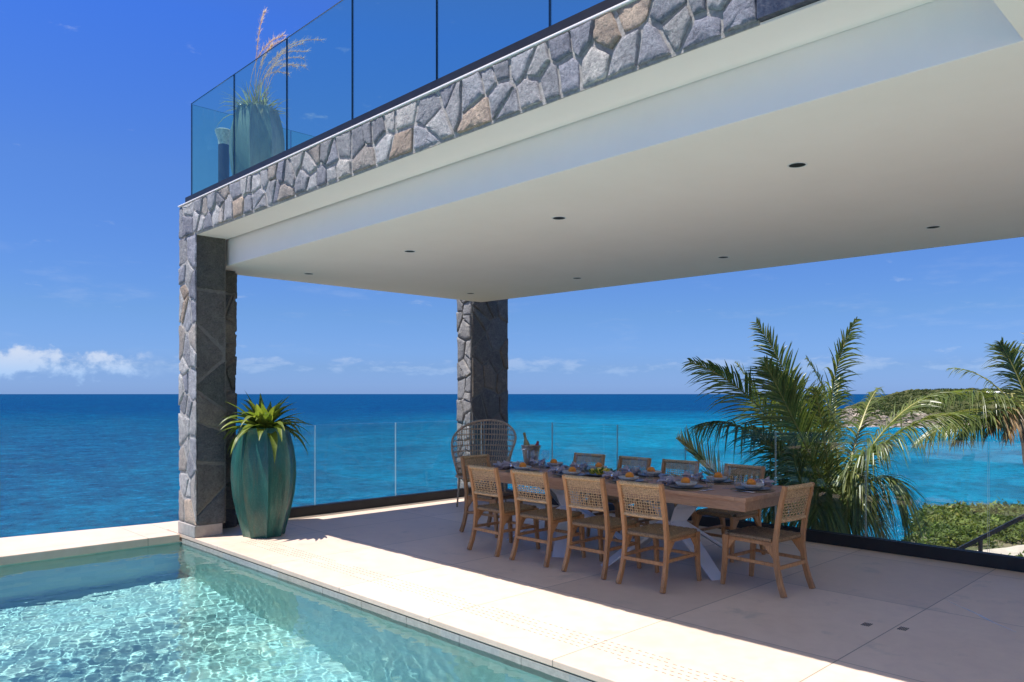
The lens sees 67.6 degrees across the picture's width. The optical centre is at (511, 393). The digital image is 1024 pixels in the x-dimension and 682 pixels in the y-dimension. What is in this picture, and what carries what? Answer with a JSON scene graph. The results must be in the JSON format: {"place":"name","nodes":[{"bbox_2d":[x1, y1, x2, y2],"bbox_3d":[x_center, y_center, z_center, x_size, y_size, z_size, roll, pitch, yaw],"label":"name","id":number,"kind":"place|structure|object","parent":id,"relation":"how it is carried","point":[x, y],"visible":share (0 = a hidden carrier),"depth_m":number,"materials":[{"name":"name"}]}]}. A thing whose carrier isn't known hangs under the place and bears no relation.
{"place":"outdoors","nodes":[
{"label":"outdoors","id":0,"kind":"place"},
{"bbox_2d":[0,542,567,681],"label":"pool water","id":1,"kind":"structure","parent":0,"point":[178,612],"depth_m":5.47,"materials":[{"name":"teal liquid"}]},
{"bbox_2d":[0,394,1023,540],"bbox_3d":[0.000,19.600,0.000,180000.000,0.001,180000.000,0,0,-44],"label":"sea water","id":2,"kind":"structure","parent":0,"point":[72,462],"depth_m":274.49,"materials":[{"name":"blue liquid"}]},
{"bbox_2d":[0,0,1023,393],"label":"sky","id":3,"kind":"structure","parent":0,"point":[97,96],"materials":[{"name":"blue"}]},
{"bbox_2d":[169,497,1023,681],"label":"terrace floor","id":4,"kind":"structure","parent":0,"point":[963,622],"depth_m":5.92,"materials":[{"name":"stone"}]},
{"bbox_2d":[178,234,236,537],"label":"stone column","id":5,"kind":"structure","parent":4,"relation":"on","point":[207,327],"depth_m":8.63,"materials":[{"name":"stone"}]},
{"bbox_2d":[178,0,1023,301],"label":"pavilion roof","id":6,"kind":"structure","parent":5,"relation":"on","point":[642,140],"depth_m":5.26,"materials":[{"name":"white painted plaster"},{"name":"dark slate"}]},
{"bbox_2d":[215,128,230,181],"bbox_3d":[-3.355,-2.625,8.901,0.200,0.900,0.200,0,0,-44],"label":"bollard light","id":7,"kind":"object","parent":6,"relation":"on","point":[223,135],"visible":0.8,"depth_m":8.85,"materials":[{"name":"blue metal"}]},
{"bbox_2d":[229,102,284,174],"bbox_3d":[-2.898,-2.702,8.689,0.574,1.053,0.574,0,0,18],"label":"glazed urn","id":8,"kind":"object","parent":6,"relation":"on","point":[259,136],"visible":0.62,"depth_m":8.47,"materials":[{"name":"green ceramic"}]},
{"bbox_2d":[216,10,323,127],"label":"ornamental grass","id":9,"kind":"object","parent":8,"relation":"in","point":[264,100],"depth_m":8.58,"materials":[{"name":"green plant"}]},
{"bbox_2d":[185,0,625,202],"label":"glass balustrade","id":10,"kind":"object","parent":6,"relation":"on","point":[549,30],"visible":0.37,"depth_m":6.05,"materials":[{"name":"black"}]},
{"bbox_2d":[552,216,565,219],"bbox_3d":[0.394,-1.473,6.409,0.124,0.004,0.124,0,0,-44],"label":"recessed downlight","id":11,"kind":"object","parent":6,"relation":"attached to","point":[558,218],"visible":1,"depth_m":6.42,"materials":[{"name":"black metal"}]},
{"bbox_2d":[787,162,806,167],"bbox_3d":[1.837,-1.473,4.925,0.124,0.004,0.124,0,0,-44],"label":"recessed downlight","id":12,"kind":"object","parent":6,"relation":"attached to","point":[797,165],"visible":1,"depth_m":4.93,"materials":[{"name":"black metal"}]},
{"bbox_2d":[925,225,940,228],"bbox_3d":[3.722,-1.473,6.758,0.124,0.004,0.124,0,0,-44],"label":"recessed downlight","id":13,"kind":"object","parent":6,"relation":"attached to","point":[932,227],"visible":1,"depth_m":6.77,"materials":[{"name":"black"}]},
{"bbox_2d":[231,427,295,538],"bbox_3d":[-2.807,0.987,8.653,0.659,1.224,0.659,0,0,42],"label":"glazed urn","id":14,"kind":"object","parent":4,"relation":"on","point":[263,487],"visible":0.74,"depth_m":8.43,"materials":[{"name":"teal ceramic"}]},
{"bbox_2d":[218,393,313,463],"bbox_3d":[-2.795,0.371,8.627,1.048,0.837,1.068,0,0,-20],"label":"bromeliad","id":15,"kind":"object","parent":14,"relation":"in","point":[260,415],"visible":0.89,"depth_m":8.50,"materials":[{"name":"green plant"}]},
{"bbox_2d":[456,299,507,488],"bbox_3d":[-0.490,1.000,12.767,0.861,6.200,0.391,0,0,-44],"label":"stone column","id":16,"kind":"structure","parent":4,"relation":"on","point":[482,363],"depth_m":12.57,"materials":[{"name":"stone"}]},
{"bbox_2d":[451,419,516,506],"bbox_3d":[-0.416,0.992,11.199,0.966,1.216,1.015,0,0,8],"label":"wicker lounge chair","id":17,"kind":"object","parent":4,"relation":"on","point":[459,474],"visible":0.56,"depth_m":11.46,"materials":[{"name":"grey wicker"}]},
{"bbox_2d":[459,454,523,537],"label":"dining chair","id":18,"kind":"object","parent":4,"relation":"on","point":[483,458],"visible":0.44,"depth_m":8.83,"materials":[{"name":"brown wood"}]},
{"bbox_2d":[245,539,743,681],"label":"drain grille","id":19,"kind":"object","parent":4,"relation":"on","point":[506,617],"visible":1,"depth_m":5.45,"materials":[{"name":"grey"}]},
{"bbox_2d":[467,464,539,556],"bbox_3d":[-0.088,1.164,7.853,0.614,0.883,0.473,0,0,-41],"label":"dining chair","id":20,"kind":"object","parent":4,"relation":"on","point":[505,511],"visible":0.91,"depth_m":7.75,"materials":[{"name":"brown wood"}]},
{"bbox_2d":[509,469,585,566],"bbox_3d":[0.346,1.164,7.407,0.473,0.883,0.614,0,0,44],"label":"dining chair","id":21,"kind":"object","parent":4,"relation":"on","point":[551,516],"visible":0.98,"depth_m":7.27,"materials":[{"name":"brown wood"}]},
{"bbox_2d":[544,453,605,531],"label":"dining chair","id":22,"kind":"object","parent":4,"relation":"on","point":[588,457],"visible":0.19,"depth_m":9.23,"materials":[{"name":"brown wood"}]},
{"bbox_2d":[561,474,641,579],"bbox_3d":[0.813,1.164,6.940,0.473,0.883,0.614,0,0,43],"label":"dining chair","id":23,"kind":"object","parent":4,"relation":"on","point":[609,525],"visible":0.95,"depth_m":6.81,"materials":[{"name":"brown wood"}]},
{"bbox_2d":[586,456,650,538],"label":"dining chair","id":24,"kind":"object","parent":4,"relation":"on","point":[627,461],"visible":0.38,"depth_m":8.64,"materials":[{"name":"brown wood"}]},
{"bbox_2d":[236,420,1023,572],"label":"glass balustrade","id":25,"kind":"object","parent":4,"relation":"on","point":[973,557],"visible":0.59,"depth_m":8.19,"materials":[{"name":"grey"}]},
{"bbox_2d":[474,464,801,580],"bbox_3d":[1.070,1.219,7.707,1.267,0.760,3.359,0,0,-44],"label":"dining table","id":26,"kind":"object","parent":4,"relation":"on","point":[688,503],"visible":0.52,"depth_m":7.02,"materials":[{"name":"brown wood"}]},
{"bbox_2d":[493,460,511,468],"bbox_3d":[-0.095,0.788,8.540,0.187,0.096,0.160,0,0,42],"label":"napkin","id":27,"kind":"object","parent":26,"relation":"on","point":[498,464],"visible":0.66,"depth_m":8.49,"materials":[{"name":"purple fabric"}]},
{"bbox_2d":[502,461,519,468],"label":"napkin","id":28,"kind":"object","parent":26,"relation":"on","point":[506,465],"visible":0.85,"depth_m":8.45,"materials":[{"name":"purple fabric"}]},
{"bbox_2d":[521,444,540,464],"bbox_3d":[0.226,0.723,9.091,0.244,0.232,0.244,0,0,1],"label":"ice bucket","id":29,"kind":"object","parent":26,"relation":"on","point":[533,453],"visible":0.7,"depth_m":9.01,"materials":[{"name":"metal"}]},
{"bbox_2d":[523,432,529,445],"bbox_3d":[0.177,0.618,9.062,0.084,0.331,0.083,-12,1,-44],"label":"bottle","id":30,"kind":"object","parent":29,"relation":"in","point":[526,442],"visible":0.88,"depth_m":9.04,"materials":[{"name":"green glass"}]},
{"bbox_2d":[529,458,545,465],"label":"napkin","id":31,"kind":"object","parent":26,"relation":"on","point":[532,461],"visible":0.92,"depth_m":8.85,"materials":[{"name":"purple fabric"}]},
{"bbox_2d":[548,465,568,472],"bbox_3d":[0.491,0.788,7.974,0.187,0.096,0.160,0,0,-32],"label":"napkin","id":32,"kind":"object","parent":26,"relation":"on","point":[558,470],"visible":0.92,"depth_m":7.97,"materials":[{"name":"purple fabric"}]},
{"bbox_2d":[553,475,589,477],"bbox_3d":[0.604,0.837,7.785,0.380,0.005,0.380,0,0,-44],"label":"placemat","id":33,"kind":"object","parent":26,"relation":"on","point":[558,476],"visible":0.26,"depth_m":7.72,"materials":[{"name":"grey fabric"}]},
{"bbox_2d":[557,473,585,475],"bbox_3d":[0.604,0.826,7.785,0.296,0.016,0.296,0,0,40],"label":"dinner plate","id":34,"kind":"object","parent":33,"relation":"on","point":[579,474],"visible":0.41,"depth_m":7.80,"materials":[{"name":"ceramic"}]},
{"bbox_2d":[562,470,580,474],"bbox_3d":[0.604,0.805,7.785,0.196,0.043,0.196,0,0,45],"label":"bowl","id":35,"kind":"object","parent":34,"relation":"on","point":[567,472],"visible":0.89,"depth_m":7.72,"materials":[{"name":"white ceramic"}]},
{"bbox_2d":[568,467,575,471],"bbox_3d":[0.615,0.778,7.792,0.082,0.075,0.082,0,0,-22],"label":"orange","id":36,"kind":"object","parent":35,"relation":"in","point":[571,469],"visible":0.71,"depth_m":7.76,"materials":[{"name":"orange food"}]},
{"bbox_2d":[570,461,588,469],"bbox_3d":[0.737,0.788,8.406,0.160,0.096,0.187,0,0,26],"label":"napkin","id":37,"kind":"object","parent":26,"relation":"on","point":[584,465],"visible":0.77,"depth_m":8.39,"materials":[{"name":"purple fabric"}]},
{"bbox_2d":[585,472,602,476],"bbox_3d":[0.916,0.827,7.837,0.336,0.024,0.336,0,0,-44],"label":"platter","id":38,"kind":"object","parent":26,"relation":"on","point":[593,475],"visible":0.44,"depth_m":7.75,"materials":[{"name":"grey ceramic"}]},
{"bbox_2d":[583,466,618,473],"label":"garnish leaves","id":39,"kind":"object","parent":38,"relation":"on","point":[600,470],"visible":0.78,"depth_m":7.76,"materials":[{"name":"green plant"}]},
{"bbox_2d":[601,470,624,478],"bbox_3d":[0.993,0.788,7.458,0.187,0.096,0.160,0,0,-41],"label":"napkin","id":40,"kind":"object","parent":26,"relation":"on","point":[607,474],"visible":0.93,"depth_m":7.45,"materials":[{"name":"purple fabric"}]},
{"bbox_2d":[608,480,648,483],"bbox_3d":[1.106,0.837,7.269,0.380,0.005,0.380,0,0,-44],"label":"placemat","id":41,"kind":"object","parent":26,"relation":"on","point":[612,481],"visible":0.27,"depth_m":7.26,"materials":[{"name":"grey fabric"}]},
{"bbox_2d":[613,479,643,481],"bbox_3d":[1.106,0.826,7.269,0.296,0.016,0.296,0,0,37],"label":"dinner plate","id":42,"kind":"object","parent":41,"relation":"on","point":[638,480],"visible":0.33,"depth_m":7.28,"materials":[{"name":"grey ceramic"}]},
{"bbox_2d":[618,475,638,480],"bbox_3d":[1.106,0.805,7.269,0.196,0.043,0.196,0,0,3],"label":"bowl","id":43,"kind":"object","parent":42,"relation":"on","point":[624,478],"visible":0.89,"depth_m":7.20,"materials":[{"name":"white ceramic"}]},
{"bbox_2d":[625,472,633,476],"bbox_3d":[1.117,0.778,7.264,0.082,0.075,0.082,0,0,42],"label":"orange","id":44,"kind":"object","parent":43,"relation":"in","point":[629,474],"visible":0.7,"depth_m":7.24,"materials":[{"name":"orange food"}]},
{"bbox_2d":[619,465,641,474],"bbox_3d":[1.222,0.788,7.907,0.187,0.096,0.160,0,0,-33],"label":"napkin","id":45,"kind":"object","parent":26,"relation":"on","point":[625,468],"visible":0.91,"depth_m":7.88,"materials":[{"name":"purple fabric"}]},
{"bbox_2d":[634,475,668,477],"bbox_3d":[1.424,0.837,7.773,0.380,0.005,0.380,0,0,-44],"label":"placemat","id":46,"kind":"object","parent":26,"relation":"on","point":[640,476],"visible":0.34,"depth_m":7.64,"materials":[{"name":"grey fabric"}]},
{"bbox_2d":[638,473,666,476],"bbox_3d":[1.424,0.826,7.773,0.296,0.016,0.296,0,0,4],"label":"dinner plate","id":47,"kind":"object","parent":46,"relation":"on","point":[643,474],"visible":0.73,"depth_m":7.75,"materials":[{"name":"grey ceramic"}]},
{"bbox_2d":[643,470,661,475],"bbox_3d":[1.424,0.805,7.773,0.196,0.043,0.196,0,0,35],"label":"bowl","id":48,"kind":"object","parent":47,"relation":"on","point":[656,472],"visible":0.91,"depth_m":7.71,"materials":[{"name":"white ceramic"}]},
{"bbox_2d":[647,467,654,471],"bbox_3d":[1.415,0.778,7.776,0.082,0.075,0.082,0,0,32],"label":"orange","id":49,"kind":"object","parent":48,"relation":"in","point":[650,469],"visible":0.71,"depth_m":7.75,"materials":[{"name":"orange food"}]},
{"bbox_2d":[657,475,680,484],"bbox_3d":[1.440,0.788,6.997,0.187,0.096,0.160,0,0,-17],"label":"napkin","id":50,"kind":"object","parent":26,"relation":"on","point":[670,480],"visible":0.94,"depth_m":6.94,"materials":[{"name":"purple fabric"}]},
{"bbox_2d":[665,486,707,490],"bbox_3d":[1.552,0.837,6.810,0.380,0.005,0.380,0,0,-44],"label":"placemat","id":51,"kind":"object","parent":26,"relation":"on","point":[674,488],"visible":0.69,"depth_m":6.70,"materials":[{"name":"grey fabric"}]},
{"bbox_2d":[669,484,702,488],"bbox_3d":[1.552,0.826,6.810,0.296,0.016,0.296,0,0,-45],"label":"dinner plate","id":52,"kind":"object","parent":51,"relation":"on","point":[677,486],"visible":0.75,"depth_m":6.76,"materials":[{"name":"white ceramic"}]},
{"bbox_2d":[675,481,696,486],"bbox_3d":[1.552,0.805,6.810,0.196,0.043,0.196,0,0,39],"label":"bowl","id":53,"kind":"object","parent":52,"relation":"on","point":[690,484],"visible":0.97,"depth_m":6.74,"materials":[{"name":"white ceramic"}]},
{"bbox_2d":[681,477,689,482],"bbox_3d":[1.546,0.778,6.811,0.082,0.075,0.082,0,0,-2],"label":"orange","id":54,"kind":"object","parent":53,"relation":"in","point":[685,479],"visible":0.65,"depth_m":6.78,"materials":[{"name":"orange food"}]},
{"bbox_2d":[681,470,703,480],"bbox_3d":[1.740,0.788,7.375,0.160,0.096,0.187,0,0,35],"label":"napkin","id":55,"kind":"object","parent":26,"relation":"on","point":[699,476],"visible":0.95,"depth_m":7.36,"materials":[{"name":"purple fabric"}]},
{"bbox_2d":[696,481,736,484],"bbox_3d":[1.940,0.837,7.243,0.380,0.005,0.380,0,0,-44],"label":"placemat","id":56,"kind":"object","parent":26,"relation":"on","point":[704,482],"visible":0.53,"depth_m":7.12,"materials":[{"name":"grey fabric"}]},
{"bbox_2d":[701,479,732,482],"bbox_3d":[1.940,0.826,7.243,0.296,0.016,0.296,0,0,-2],"label":"dinner plate","id":57,"kind":"object","parent":56,"relation":"on","point":[724,481],"visible":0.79,"depth_m":7.22,"materials":[{"name":"grey ceramic"}]},
{"bbox_2d":[706,476,726,481],"bbox_3d":[1.940,0.805,7.243,0.196,0.043,0.196,0,0,-11],"label":"bowl","id":58,"kind":"object","parent":57,"relation":"on","point":[710,478],"visible":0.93,"depth_m":7.18,"materials":[{"name":"white ceramic"}]},
{"bbox_2d":[714,472,722,477],"bbox_3d":[1.955,0.778,7.247,0.082,0.075,0.082,0,0,17],"label":"orange","id":59,"kind":"object","parent":58,"relation":"in","point":[718,475],"visible":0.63,"depth_m":7.22,"materials":[{"name":"orange food"}]},
{"bbox_2d":[730,487,775,492],"bbox_3d":[2.102,0.837,6.675,0.380,0.005,0.380,0,0,-44],"label":"placemat","id":60,"kind":"object","parent":26,"relation":"on","point":[762,491],"visible":0.54,"depth_m":6.60,"materials":[{"name":"grey fabric"}]},
{"bbox_2d":[735,486,769,490],"bbox_3d":[2.102,0.826,6.675,0.296,0.016,0.296,0,0,40],"label":"dinner plate","id":61,"kind":"object","parent":60,"relation":"on","point":[760,489],"visible":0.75,"depth_m":6.62,"materials":[{"name":"white ceramic"}]},
{"bbox_2d":[741,483,763,488],"bbox_3d":[2.102,0.805,6.675,0.196,0.043,0.196,0,0,23],"label":"bowl","id":62,"kind":"object","parent":61,"relation":"on","point":[756,486],"visible":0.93,"depth_m":6.61,"materials":[{"name":"white ceramic"}]},
{"bbox_2d":[746,479,755,484],"bbox_3d":[2.090,0.778,6.680,0.082,0.075,0.082,0,0,-25],"label":"orange","id":63,"kind":"object","parent":62,"relation":"in","point":[751,482],"visible":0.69,"depth_m":6.65,"materials":[{"name":"orange food"}]},
{"bbox_2d":[749,476,774,485],"bbox_3d":[2.236,0.788,6.877,0.160,0.096,0.187,0,0,-23],"label":"napkin","id":64,"kind":"object","parent":26,"relation":"on","point":[768,481],"visible":0.62,"depth_m":6.85,"materials":[{"name":"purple fabric"}]},
{"bbox_2d":[615,480,700,593],"bbox_3d":[1.245,1.164,6.482,0.473,0.883,0.614,0,0,45],"label":"dining chair","id":65,"kind":"object","parent":4,"relation":"on","point":[668,534],"visible":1,"depth_m":6.38,"materials":[{"name":"brown wood"}]},
{"bbox_2d":[633,459,700,541],"bbox_3d":[1.654,1.164,8.166,0.473,0.883,0.614,0,0,44],"label":"dining chair","id":66,"kind":"object","parent":4,"relation":"on","point":[678,465],"visible":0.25,"depth_m":8.31,"materials":[{"name":"brown wood"}]},
{"bbox_2d":[693,463,765,561],"bbox_3d":[2.164,1.164,7.612,0.614,0.883,0.473,0,0,-41],"label":"dining chair","id":67,"kind":"object","parent":4,"relation":"on","point":[722,514],"visible":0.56,"depth_m":7.59,"materials":[{"name":"brown wood"}]},
{"bbox_2d":[720,482,815,597],"bbox_3d":[2.123,1.164,6.349,0.473,0.883,0.614,0,0,-40],"label":"dining chair","id":68,"kind":"object","parent":4,"relation":"on","point":[770,539],"visible":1,"depth_m":6.26,"materials":[{"name":"brown wood"}]},
{"bbox_2d":[861,622,908,630],"bbox_3d":[2.562,1.598,5.255,0.302,0.002,0.093,0,0,25],"label":"floor hatch","id":69,"kind":"object","parent":4,"relation":"on","point":[897,628],"visible":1,"depth_m":5.24,"materials":[{"name":"grey metal"}]},
{"bbox_2d":[840,388,1020,426],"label":"headland hill","id":70,"kind":"structure","parent":0,"point":[988,406],"depth_m":478.85,"materials":[{"name":"green plant"}]},
{"bbox_2d":[846,408,981,426],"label":"shore boulders","id":71,"kind":"object","parent":70,"relation":"on","point":[884,416],"visible":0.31,"depth_m":461.11,"materials":[{"name":"grey stone"}]},
{"bbox_2d":[847,388,1021,418],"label":"headland scrub","id":72,"kind":"object","parent":70,"relation":"on","point":[889,409],"visible":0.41,"depth_m":547.50,"materials":[{"name":"green plant"}]},
{"bbox_2d":[911,512,1023,549],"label":"hillside","id":73,"kind":"structure","parent":0,"point":[1004,545],"depth_m":34.33,"materials":[{"name":"green plant"}]},
{"bbox_2d":[671,424,722,476],"bbox_3d":[2.690,3.232,9.588,1.775,5.759,0.921,0,0,-25],"label":"young palm","id":74,"kind":"object","parent":73,"relation":"on","point":[699,456],"visible":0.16,"depth_m":9.46,"materials":[{"name":"green plant"}]},
{"bbox_2d":[682,317,982,543],"bbox_3d":[4.100,2.352,10.296,4.403,6.916,3.157,0,0,-21],"label":"coconut palm","id":75,"kind":"object","parent":73,"relation":"on","point":[834,507],"visible":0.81,"depth_m":9.60,"materials":[{"name":"green plant"}]},
{"bbox_2d":[901,496,1023,556],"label":"coastal scrub","id":76,"kind":"object","parent":73,"relation":"on","point":[956,525],"visible":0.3,"depth_m":38.21,"materials":[{"name":"green plant"}]},
{"bbox_2d":[908,333,1023,464],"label":"coconut palm","id":77,"kind":"object","parent":73,"relation":"on","point":[1006,418],"visible":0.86,"depth_m":12.57,"materials":[{"name":"green plant"}]},
{"bbox_2d":[957,514,1023,551],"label":"stair handrail","id":78,"kind":"object","parent":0,"point":[979,539],"visible":0.36,"depth_m":9.24,"materials":[{"name":"metal"}]},
{"bbox_2d":[975,545,1023,555],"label":"sand path","id":79,"kind":"structure","parent":0,"point":[1015,550],"depth_m":32.82,"materials":[{"name":"beige sand"}]},
{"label":"pool floor","id":80,"kind":"structure","parent":0,"visible":0},
{"bbox_2d":[2,542,181,565],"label":"pool end wall","id":81,"kind":"structure","parent":80,"relation":"on","point":[94,553],"depth_m":8.12,"materials":[{"name":"tile"}]},
{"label":"pool end base","id":82,"kind":"structure","parent":0,"visible":0},
{"bbox_2d":[0,524,179,565],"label":"pool surround","id":83,"kind":"object","parent":82,"relation":"on","point":[23,549],"visible":1,"depth_m":8.35,"materials":[{"name":"stone"}]},
{"bbox_2d":[3,523,152,537],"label":"surround kerb","id":84,"kind":"structure","parent":83,"relation":"attached to","point":[79,530],"depth_m":9.16,"materials":[{"name":"beige stone"}]},
{"bbox_2d":[151,521,177,529],"bbox_3d":[-4.049,1.645,9.427,0.602,0.089,0.558,0,0,-44],"label":"surround end","id":85,"kind":"object","parent":82,"relation":"on","point":[169,525],"visible":0.21,"depth_m":9.30,"materials":[{"name":"stone"}]},
{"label":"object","id":86,"kind":"structure","parent":0,"visible":0},
{"bbox_2d":[182,538,594,681],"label":"waterline tiles","id":87,"kind":"object","parent":86,"relation":"attached to","point":[523,661],"visible":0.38,"depth_m":5.61,"materials":[{"name":"beige tile"}]},
{"bbox_3d":[0.490,0.837,8.734,0.380,0.005,0.380,0,0,-44],"label":"placemat","id":88,"kind":"object","parent":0,"visible":0},
{"bbox_3d":[0.490,0.826,8.734,0.296,0.016,0.296,0,0,10],"label":"dinner plate","id":89,"kind":"object","parent":88,"relation":"on","visible":0},
{"bbox_2d":[546,462,562,466],"bbox_3d":[0.490,0.805,8.734,0.196,0.043,0.196,0,0,15],"label":"bowl","id":90,"kind":"object","parent":89,"relation":"on","point":[555,464],"visible":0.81,"depth_m":8.66,"materials":[{"name":"white ceramic"}]},
{"bbox_3d":[0.116,0.826,8.286,0.296,0.016,0.296,0,0,34],"label":"dinner plate","id":91,"kind":"object","parent":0,"visible":0},
{"bbox_2d":[514,465,531,469],"bbox_3d":[0.116,0.805,8.287,0.196,0.043,0.196,0,0,33],"label":"bowl","id":92,"kind":"object","parent":91,"relation":"on","point":[522,468],"visible":0.85,"depth_m":8.22,"materials":[{"name":"white ceramic"}]},
{"bbox_2d":[519,462,526,466],"bbox_3d":[0.117,0.778,8.289,0.082,0.075,0.082,0,0,-12],"label":"orange","id":93,"kind":"object","parent":92,"relation":"in","point":[522,464],"visible":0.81,"depth_m":8.26,"materials":[{"name":"orange food"}]}
]}

